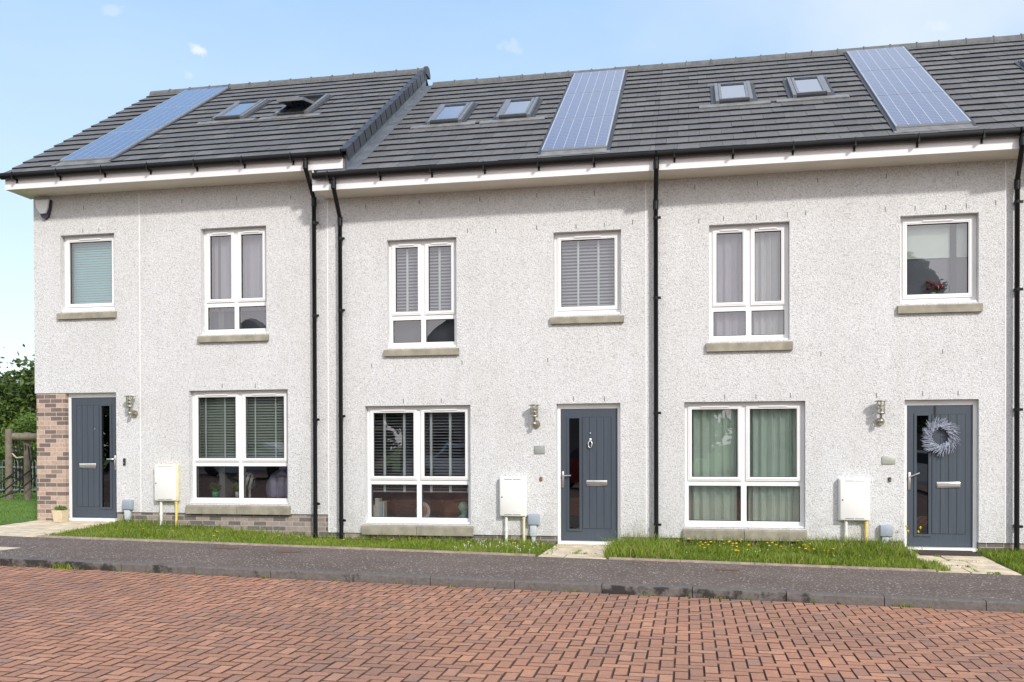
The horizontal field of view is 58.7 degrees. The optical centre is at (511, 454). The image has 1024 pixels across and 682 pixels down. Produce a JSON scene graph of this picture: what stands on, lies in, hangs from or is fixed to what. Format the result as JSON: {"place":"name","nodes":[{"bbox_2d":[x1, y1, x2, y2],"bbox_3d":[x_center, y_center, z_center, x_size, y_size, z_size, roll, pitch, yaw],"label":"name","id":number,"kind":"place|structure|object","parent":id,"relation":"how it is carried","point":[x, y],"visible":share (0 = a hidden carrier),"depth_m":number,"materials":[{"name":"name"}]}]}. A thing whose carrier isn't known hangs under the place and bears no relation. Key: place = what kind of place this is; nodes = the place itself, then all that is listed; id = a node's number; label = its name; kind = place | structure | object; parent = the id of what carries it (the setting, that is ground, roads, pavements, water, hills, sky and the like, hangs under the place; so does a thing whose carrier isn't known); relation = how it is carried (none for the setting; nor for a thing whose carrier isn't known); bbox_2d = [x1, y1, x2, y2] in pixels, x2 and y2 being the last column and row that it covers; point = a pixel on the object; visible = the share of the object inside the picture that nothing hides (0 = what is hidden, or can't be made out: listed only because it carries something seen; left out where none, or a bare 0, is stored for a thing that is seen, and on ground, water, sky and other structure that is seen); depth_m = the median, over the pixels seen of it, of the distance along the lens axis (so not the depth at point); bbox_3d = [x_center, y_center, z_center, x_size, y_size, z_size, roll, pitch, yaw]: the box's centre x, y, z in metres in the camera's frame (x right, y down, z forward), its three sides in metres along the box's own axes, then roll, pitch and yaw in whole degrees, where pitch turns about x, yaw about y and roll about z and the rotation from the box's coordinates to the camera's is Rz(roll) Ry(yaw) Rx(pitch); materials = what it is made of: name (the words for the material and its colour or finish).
{"place":"outdoors","nodes":[
{"label":"outdoors","id":0,"kind":"place"},
{"bbox_2d":[0,492,36,524],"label":"lawn","id":1,"kind":"structure","parent":0,"point":[14,515],"depth_m":18.23,"materials":[{"name":"green plant"}]},
{"bbox_2d":[0,429,36,499],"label":"climbing frame","id":2,"kind":"object","parent":1,"relation":"on","point":[26,438],"visible":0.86,"depth_m":22.43,"materials":[{"name":"brown wood"}]},
{"bbox_2d":[0,344,36,476],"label":"broadleaf tree","id":3,"kind":"object","parent":1,"relation":"on","point":[27,388],"visible":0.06,"depth_m":29.89,"materials":[{"name":"green plant"}]},
{"bbox_2d":[0,401,36,492],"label":"bushy shrub","id":4,"kind":"object","parent":1,"relation":"on","point":[30,425],"visible":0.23,"depth_m":26.57,"materials":[{"name":"green plant"}]},
{"bbox_2d":[0,361,36,484],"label":"broadleaf tree","id":5,"kind":"object","parent":1,"relation":"on","point":[3,394],"visible":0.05,"depth_m":31.47,"materials":[{"name":"green plant"}]},
{"bbox_2d":[0,460,36,493],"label":"bow top fence","id":6,"kind":"object","parent":1,"relation":"on","point":[14,466],"visible":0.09,"depth_m":24.94,"materials":[{"name":"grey metal"}]},
{"bbox_2d":[0,66,430,538],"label":"terraced house","id":7,"kind":"structure","parent":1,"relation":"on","point":[160,189],"depth_m":15.09,"materials":[{"name":"white paint"}]},
{"bbox_2d":[34,199,51,219],"bbox_3d":[-7.937,-4.136,15.432,0.283,0.325,0.085,0,0,11],"label":"alarm box","id":8,"kind":"object","parent":7,"relation":"attached to","point":[44,208],"visible":1,"depth_m":15.40,"materials":[{"name":"white plastic"}]},
{"bbox_2d":[56,235,116,319],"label":"window","id":9,"kind":"structure","parent":7,"relation":"in","point":[69,307],"depth_m":15.41,"materials":[{"name":"white plastic"}]},
{"bbox_2d":[73,242,111,303],"bbox_3d":[-7.075,-3.092,15.557,0.910,1.170,0.060,0,0,11],"label":"venetian blind","id":10,"kind":"object","parent":7,"relation":"attached to","point":[99,291],"visible":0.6,"depth_m":15.57,"materials":[{"name":"white plastic"}]},
{"bbox_2d":[72,397,116,516],"bbox_3d":[-7.080,0.055,15.440,0.858,2.027,0.115,0,0,11],"label":"door","id":11,"kind":"structure","parent":7,"relation":"in","point":[94,472],"depth_m":15.44,"materials":[{"name":"paint"}]},
{"bbox_2d":[122,500,133,521],"bbox_3d":[-6.399,0.976,15.178,0.170,0.435,0.086,0,0,11],"label":"cable box","id":12,"kind":"object","parent":7,"relation":"attached to","point":[127,506],"visible":0.87,"depth_m":15.15,"materials":[{"name":"grey plastic"}]},
{"bbox_2d":[124,395,137,416],"bbox_3d":[-6.314,-0.793,15.078,0.180,0.365,0.220,0,0,11],"label":"wall light","id":13,"kind":"object","parent":7,"relation":"attached to","point":[133,413],"visible":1,"depth_m":15.04,"materials":[{"name":"metal"}]},
{"bbox_2d":[154,464,179,525],"bbox_3d":[-5.690,0.695,15.025,0.420,1.055,0.111,0,0,11],"label":"gas meter box","id":14,"kind":"object","parent":7,"relation":"attached to","point":[166,482],"visible":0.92,"depth_m":14.98,"materials":[{"name":"beige plastic"}]},
{"bbox_2d":[154,465,175,500],"bbox_3d":[-5.702,0.473,14.982,0.390,0.586,0.025,0,0,11],"label":"box door","id":15,"kind":"structure","parent":14,"relation":"in","point":[164,475],"depth_m":14.97,"materials":[{"name":"white plastic"}]},
{"bbox_2d":[209,482,221,496],"bbox_3d":[-4.940,0.594,15.187,0.224,0.251,0.195,0,0,-11],"label":"house plant","id":16,"kind":"object","parent":7,"relation":"in","point":[215,491],"visible":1,"depth_m":15.14,"materials":[{"name":"green plant"}]},
{"bbox_2d":[197,227,268,342],"bbox_3d":[-4.520,-2.761,14.886,1.234,1.863,0.230,0,0,11],"label":"window","id":17,"kind":"structure","parent":7,"relation":"in","point":[236,301],"depth_m":14.92,"materials":[{"name":"white plastic"}]},
{"bbox_2d":[232,481,238,496],"bbox_3d":[-4.537,0.584,15.110,0.241,0.270,0.257,0,1,-21],"label":"house plant","id":18,"kind":"object","parent":7,"relation":"in","point":[235,487],"visible":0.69,"depth_m":15.04,"materials":[{"name":"green plant"}]},
{"bbox_2d":[185,390,290,514],"bbox_3d":[-4.448,-0.034,14.896,1.824,2.018,0.230,0,0,11],"label":"window","id":19,"kind":"structure","parent":7,"relation":"in","point":[242,461],"depth_m":14.92,"materials":[{"name":"white plastic"}]},
{"bbox_2d":[211,235,265,311],"bbox_3d":[-4.473,-3.026,15.078,1.120,1.310,0.023,0,0,11],"label":"curtain","id":20,"kind":"object","parent":7,"relation":"hanging from","point":[252,266],"visible":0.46,"depth_m":15.07,"materials":[{"name":"white fabric"}]},
{"bbox_2d":[212,310,265,328],"bbox_3d":[-4.460,-2.217,15.138,1.120,0.470,0.030,0,0,11],"label":"window pane","id":21,"kind":"structure","parent":7,"relation":"attached to","point":[254,319],"depth_m":15.12,"materials":[{"name":"clear glass"}]},
{"bbox_2d":[200,397,283,457],"bbox_3d":[-4.411,-0.421,15.063,1.640,1.200,0.060,0,0,11],"label":"venetian blind","id":22,"kind":"object","parent":7,"relation":"attached to","point":[255,445],"visible":0.61,"depth_m":15.06,"materials":[{"name":"white plastic"}]},
{"bbox_2d":[246,471,255,497],"bbox_3d":[-4.392,0.527,15.258,0.215,0.480,0.213,0,0,-15],"label":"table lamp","id":23,"kind":"object","parent":7,"relation":"in","point":[250,480],"visible":0.71,"depth_m":15.20,"materials":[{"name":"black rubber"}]},
{"bbox_2d":[266,467,286,497],"bbox_3d":[-3.718,0.585,15.322,0.920,0.760,0.405,0,0,11],"label":"padded armchair","id":24,"kind":"object","parent":7,"relation":"in","point":[276,485],"visible":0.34,"depth_m":15.17,"materials":[{"name":"purple fabric"}]},
{"bbox_2d":[0,520,113,536],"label":"path","id":25,"kind":"structure","parent":0,"point":[32,528],"depth_m":14.48,"materials":[{"name":"concrete"}]},
{"bbox_2d":[51,505,69,521],"bbox_3d":[-7.543,0.986,15.215,0.211,0.291,0.210,0,0,11],"label":"flower pot","id":26,"kind":"object","parent":25,"relation":"on","point":[60,513],"visible":1,"depth_m":15.15,"materials":[{"name":"beige stone"}]},
{"bbox_2d":[44,516,555,555],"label":"verge","id":27,"kind":"structure","parent":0,"point":[216,535],"depth_m":13.95,"materials":[{"name":"green plant"}]},
{"bbox_2d":[312,63,662,551],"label":"terraced house","id":28,"kind":"structure","parent":27,"relation":"on","point":[504,187],"depth_m":14.04,"materials":[{"name":"white paint"}]},
{"bbox_2d":[375,498,381,515],"bbox_3d":[-2.148,0.880,14.671,0.070,0.350,0.140,0,0,11],"label":"book","id":29,"kind":"object","parent":28,"relation":"in","point":[377,500],"visible":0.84,"depth_m":14.60,"materials":[{"name":"beige paper"}]},
{"bbox_2d":[379,502,382,515],"bbox_3d":[-2.089,0.910,14.660,0.050,0.290,0.140,0,0,11],"label":"book","id":30,"kind":"object","parent":28,"relation":"in","point":[380,508],"visible":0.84,"depth_m":14.59,"materials":[{"name":"paper"}]},
{"bbox_2d":[383,501,386,516],"bbox_3d":[-2.045,0.905,14.651,0.025,0.300,0.140,0,0,11],"label":"book","id":31,"kind":"object","parent":28,"relation":"in","point":[384,508],"visible":0.84,"depth_m":14.62,"materials":[{"name":"beige paper"}]},
{"bbox_2d":[362,405,473,535],"bbox_3d":[-1.471,0.253,14.320,1.799,2.026,0.230,0,0,11],"label":"window","id":32,"kind":"structure","parent":28,"relation":"in","point":[419,478],"depth_m":14.34,"materials":[{"name":"white plastic"}]},
{"bbox_2d":[373,413,467,492],"bbox_3d":[-1.436,-0.070,14.489,1.640,1.350,0.060,0,0,11],"label":"venetian blind","id":33,"kind":"object","parent":28,"relation":"attached to","point":[404,453],"visible":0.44,"depth_m":14.48,"materials":[{"name":"white plastic"}]},
{"bbox_2d":[384,239,458,355],"bbox_3d":[-1.400,-2.450,14.283,1.209,1.823,0.230,0,0,11],"label":"window","id":34,"kind":"structure","parent":28,"relation":"in","point":[423,314],"depth_m":14.32,"materials":[{"name":"white plastic"}]},
{"bbox_2d":[416,502,429,516],"bbox_3d":[-1.408,0.909,14.518,0.238,0.300,0.080,0,0,11],"label":"decorative plate","id":35,"kind":"object","parent":28,"relation":"in","point":[426,510],"visible":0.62,"depth_m":14.49,"materials":[{"name":"ceramic"}]},
{"bbox_2d":[397,246,450,311],"bbox_3d":[-1.365,-2.750,14.451,1.060,1.190,0.060,0,0,11],"label":"venetian blind","id":36,"kind":"object","parent":28,"relation":"attached to","point":[407,283],"visible":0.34,"depth_m":14.46,"materials":[{"name":"white plastic"}]},
{"bbox_2d":[395,319,453,342],"bbox_3d":[-1.347,-1.911,14.537,1.080,0.450,0.030,0,0,11],"label":"window pane","id":37,"kind":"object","parent":28,"relation":"attached to","point":[437,330],"depth_m":14.52,"materials":[{"name":"glass"}]},
{"bbox_2d":[392,487,467,517],"bbox_3d":[-1.222,0.899,15.082,1.650,0.680,0.500,0,0,11],"label":"sofa","id":38,"kind":"object","parent":28,"relation":"in","point":[440,504],"visible":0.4,"depth_m":14.95,"materials":[{"name":"brown leather"}]},
{"bbox_2d":[458,502,467,517],"bbox_3d":[-0.782,0.923,14.406,0.178,0.350,0.166,0,0,11],"label":"head bust","id":39,"kind":"object","parent":28,"relation":"in","point":[462,507],"visible":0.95,"depth_m":14.36,"materials":[{"name":"paint"}]},
{"bbox_2d":[499,477,526,541],"bbox_3d":[0.019,0.860,13.919,0.420,1.030,0.111,0,0,11],"label":"gas meter box","id":40,"kind":"object","parent":28,"relation":"attached to","point":[513,496],"visible":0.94,"depth_m":13.87,"materials":[{"name":"white plastic"}]},
{"bbox_2d":[500,478,524,515],"bbox_3d":[0.007,0.651,13.876,0.390,0.586,0.025,0,0,11],"label":"box door","id":41,"kind":"structure","parent":40,"relation":"in","point":[512,490],"depth_m":13.86,"materials":[{"name":"white plastic"}]},
{"bbox_2d":[528,514,539,543],"bbox_3d":[0.331,1.159,13.874,0.170,0.492,0.086,0,0,11],"label":"cable box","id":42,"kind":"object","parent":28,"relation":"attached to","point":[533,521],"visible":0.88,"depth_m":13.84,"materials":[{"name":"grey plastic"}]},
{"bbox_2d":[529,404,539,427],"bbox_3d":[0.343,-0.578,13.788,0.180,0.365,0.220,0,0,11],"label":"wall light","id":43,"kind":"object","parent":28,"relation":"attached to","point":[535,423],"visible":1,"depth_m":13.76,"materials":[{"name":"metal"}]},
{"bbox_2d":[534,446,544,453],"bbox_3d":[0.418,-0.066,13.883,0.166,0.127,0.014,0,0,11],"label":"house number plate","id":44,"kind":"object","parent":28,"relation":"attached to","point":[539,449],"visible":1,"depth_m":13.88,"materials":[{"name":"silver metal"}]},
{"bbox_2d":[550,231,623,323],"bbox_3d":[1.142,-2.667,13.787,1.108,1.389,0.230,0,0,11],"label":"window","id":45,"kind":"structure","parent":28,"relation":"in","point":[616,235],"depth_m":13.77,"materials":[{"name":"white plastic"}]},
{"bbox_2d":[562,239,613,306],"bbox_3d":[1.177,-2.769,13.958,0.940,1.160,0.060,0,0,11],"label":"venetian blind","id":46,"kind":"object","parent":28,"relation":"attached to","point":[578,273],"visible":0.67,"depth_m":13.96,"materials":[{"name":"white plastic"}]},
{"bbox_2d":[561,408,617,540],"bbox_3d":[1.170,0.310,13.841,0.861,1.999,0.115,0,0,11],"label":"door","id":47,"kind":"structure","parent":28,"relation":"in","point":[589,437],"depth_m":13.84,"materials":[{"name":"paint"}]},
{"bbox_2d":[6,522,950,597],"bbox_3d":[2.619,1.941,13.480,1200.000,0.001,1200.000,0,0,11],"label":"ground","id":48,"kind":"structure","parent":0,"point":[692,586],"depth_m":18.56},
{"bbox_2d":[0,566,1023,681],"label":"paved road","id":49,"kind":"structure","parent":0,"point":[66,625],"depth_m":7.24,"materials":[{"name":"red brick"}]},
{"bbox_2d":[2,545,1023,677],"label":"joint weeds","id":50,"kind":"object","parent":49,"relation":"on","point":[58,566],"visible":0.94,"depth_m":10.51,"materials":[{"name":"green plant"}]},
{"bbox_2d":[0,536,1023,600],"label":"pavement","id":51,"kind":"structure","parent":0,"point":[922,583],"depth_m":10.71,"materials":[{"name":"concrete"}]},
{"bbox_2d":[0,547,17,549],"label":"crossing slab","id":52,"kind":"structure","parent":51,"relation":"on","point":[4,548],"depth_m":11.71,"materials":[{"name":"concrete"}]},
{"bbox_2d":[217,547,237,548],"bbox_3d":[-3.832,1.261,12.261,0.300,0.011,0.180,0,0,11],"label":"access cover","id":53,"kind":"object","parent":51,"relation":"on","point":[228,547],"visible":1,"depth_m":12.26,"materials":[{"name":"metal"}]},
{"bbox_2d":[271,550,298,552],"bbox_3d":[-2.974,1.275,11.962,0.340,0.012,0.204,0,0,11],"label":"access cover","id":54,"kind":"object","parent":51,"relation":"on","point":[284,551],"visible":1,"depth_m":11.92,"materials":[{"name":"metal"}]},
{"bbox_2d":[37,535,534,555],"bbox_3d":[-3.327,1.315,12.661,7.394,0.261,0.054,0,0,11],"label":"path edging","id":55,"kind":"object","parent":51,"relation":"on","point":[310,546],"visible":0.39,"depth_m":12.59,"materials":[{"name":"concrete"}]},
{"bbox_2d":[715,568,739,570],"bbox_3d":[2.560,1.369,10.818,0.280,0.011,0.168,0,0,11],"label":"access cover","id":56,"kind":"object","parent":51,"relation":"on","point":[727,569],"visible":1,"depth_m":10.79,"materials":[{"name":"metal"}]},
{"bbox_2d":[609,557,935,571],"bbox_3d":[3.187,1.426,11.397,3.944,0.200,0.054,0,0,11],"label":"path edging","id":57,"kind":"object","parent":51,"relation":"on","point":[779,564],"visible":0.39,"depth_m":11.36,"materials":[{"name":"concrete"}]},
{"bbox_2d":[0,0,1023,380],"label":"sky","id":58,"kind":"structure","parent":0,"point":[67,67],"materials":[{"name":"blue"}]},
{"bbox_2d":[538,544,606,558],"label":"path","id":59,"kind":"structure","parent":0,"point":[563,550],"depth_m":12.61,"materials":[{"name":"concrete"}]},
{"bbox_2d":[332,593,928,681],"bbox_3d":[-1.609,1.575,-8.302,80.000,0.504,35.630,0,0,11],"label":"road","id":60,"kind":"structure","parent":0,"point":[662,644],"depth_m":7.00,"materials":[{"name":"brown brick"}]},
{"bbox_2d":[0,556,1023,612],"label":"kerb","id":61,"kind":"structure","parent":60,"relation":"on","point":[944,603],"depth_m":9.50,"materials":[{"name":"concrete"}]},
{"bbox_2d":[600,532,950,571],"bbox_3d":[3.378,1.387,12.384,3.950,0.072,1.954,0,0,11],"label":"verge","id":62,"kind":"structure","parent":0,"point":[775,562],"depth_m":11.94,"materials":[{"name":"green plant"}]},
{"bbox_2d":[616,522,906,558],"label":"grass seed stems","id":63,"kind":"object","parent":62,"relation":"on","point":[750,535],"visible":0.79,"depth_m":12.94,"materials":[{"name":"green plant"}]},
{"bbox_2d":[650,40,1023,568],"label":"terraced house","id":64,"kind":"structure","parent":62,"relation":"on","point":[840,170],"depth_m":13.06,"materials":[{"name":"white paint"}]},
{"bbox_2d":[689,410,736,519],"bbox_3d":[2.992,0.148,13.657,0.730,1.820,0.087,0,0,11],"label":"curtain","id":65,"kind":"object","parent":64,"relation":"hanging from","point":[714,442],"visible":0.69,"depth_m":13.65,"materials":[{"name":"fabric"}]},
{"bbox_2d":[714,233,744,335],"bbox_3d":[3.235,-2.517,13.586,0.540,1.670,0.058,0,0,11],"label":"curtain","id":66,"kind":"object","parent":64,"relation":"hanging from","point":[729,267],"visible":0.64,"depth_m":13.58,"materials":[{"name":"white fabric"}]},
{"bbox_2d":[683,401,806,540],"bbox_3d":[3.404,0.245,13.374,1.748,2.026,0.230,0,0,11],"label":"window","id":67,"kind":"structure","parent":64,"relation":"in","point":[743,479],"depth_m":13.39,"materials":[{"name":"white plastic"}]},
{"bbox_2d":[706,223,792,351],"bbox_3d":[3.466,-2.434,13.338,1.219,1.858,0.230,0,0,11],"label":"window","id":68,"kind":"structure","parent":64,"relation":"in","point":[748,304],"depth_m":13.35,"materials":[{"name":"white plastic"}]},
{"bbox_2d":[752,232,783,334],"bbox_3d":[3.784,-2.518,13.480,0.540,1.670,0.072,0,0,11],"label":"curtain","id":69,"kind":"object","parent":64,"relation":"hanging from","point":[767,266],"visible":0.66,"depth_m":13.48,"materials":[{"name":"white fabric"}]},
{"bbox_2d":[748,409,798,520],"bbox_3d":[3.890,0.147,13.482,0.760,1.820,0.088,0,0,11],"label":"curtain","id":70,"kind":"object","parent":64,"relation":"hanging from","point":[772,442],"visible":0.66,"depth_m":13.49,"materials":[{"name":"fabric"}]},
{"bbox_2d":[838,478,869,542],"bbox_3d":[4.873,0.855,12.977,0.420,1.028,0.111,0,0,11],"label":"gas meter box","id":71,"kind":"object","parent":64,"relation":"attached to","point":[853,499],"visible":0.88,"depth_m":12.93,"materials":[{"name":"white plastic"}]},
{"bbox_2d":[840,479,868,519],"bbox_3d":[4.861,0.646,12.933,0.390,0.586,0.025,0,0,11],"label":"box door","id":72,"kind":"structure","parent":71,"relation":"in","point":[854,493],"depth_m":12.92,"materials":[{"name":"white plastic"}]},
{"bbox_2d":[874,400,886,425],"bbox_3d":[5.197,-0.584,12.846,0.180,0.365,0.220,0,0,11],"label":"wall light","id":73,"kind":"object","parent":64,"relation":"attached to","point":[880,420],"visible":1,"depth_m":12.81,"materials":[{"name":"metal"}]},
{"bbox_2d":[879,525,892,546],"bbox_3d":[5.299,1.205,12.910,0.170,0.405,0.086,0,0,11],"label":"cable box","id":74,"kind":"object","parent":64,"relation":"attached to","point":[886,530],"visible":0.6,"depth_m":12.87,"materials":[{"name":"grey plastic"}]},
{"bbox_2d":[882,456,894,463],"bbox_3d":[5.342,0.088,12.928,0.182,0.114,0.014,0,0,11],"label":"house number plate","id":75,"kind":"object","parent":64,"relation":"attached to","point":[888,459],"visible":1,"depth_m":12.92,"materials":[{"name":"metal"}]},
{"bbox_2d":[926,280,943,293],"bbox_3d":[6.029,-2.306,12.985,0.256,0.342,0.102,0,0,11],"label":"vase of flowers","id":76,"kind":"object","parent":64,"relation":"in","point":[938,285],"visible":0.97,"depth_m":12.97,"materials":[{"name":"red plant"}]},
{"bbox_2d":[907,223,966,258],"bbox_3d":[6.044,-3.079,13.026,0.970,0.557,0.044,0,0,11],"label":"roller blind","id":77,"kind":"object","parent":64,"relation":"attached to","point":[928,241],"visible":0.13,"depth_m":13.03,"materials":[{"name":"white fabric"}]},
{"bbox_2d":[897,214,982,313],"bbox_3d":[6.006,-2.674,12.843,1.109,1.380,0.230,0,0,11],"label":"window","id":78,"kind":"structure","parent":64,"relation":"in","point":[970,296],"depth_m":12.82,"materials":[{"name":"white plastic"}]},
{"bbox_2d":[907,257,966,294],"bbox_3d":[6.048,-2.478,13.046,0.970,0.644,0.006,0,0,11],"label":"window pane","id":79,"kind":"object","parent":78,"relation":"attached to","point":[920,272],"depth_m":13.04,"materials":[{"name":"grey glass"}]},
{"bbox_2d":[907,405,972,546],"bbox_3d":[6.051,0.307,12.894,0.868,1.997,0.116,0,0,11],"label":"door","id":80,"kind":"structure","parent":64,"relation":"in","point":[939,488],"depth_m":12.90,"materials":[{"name":"paint"}]},
{"bbox_2d":[922,406,959,456],"bbox_3d":[6.042,-0.319,12.835,0.537,0.730,0.108,0,0,11],"label":"wreath","id":81,"kind":"object","parent":80,"relation":"hanging from","point":[946,446],"visible":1,"depth_m":12.83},
{"bbox_2d":[904,550,1020,574],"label":"path","id":82,"kind":"structure","parent":0,"point":[982,565],"depth_m":11.57,"materials":[{"name":"concrete"}]},
{"bbox_2d":[916,550,980,556],"bbox_3d":[5.981,1.361,12.542,0.760,0.030,0.450,0,0,11],"label":"doormat","id":83,"kind":"object","parent":82,"relation":"on","point":[948,552],"visible":0.85,"depth_m":12.45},
{"bbox_2d":[975,547,1023,574],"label":"verge","id":84,"kind":"structure","parent":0,"point":[1001,564],"depth_m":11.67,"materials":[{"name":"green plant"}]},
{"bbox_2d":[941,33,1023,574],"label":"terraced house","id":85,"kind":"structure","parent":84,"relation":"on","point":[993,64],"depth_m":12.61,"materials":[{"name":"white concrete"}]}
]}

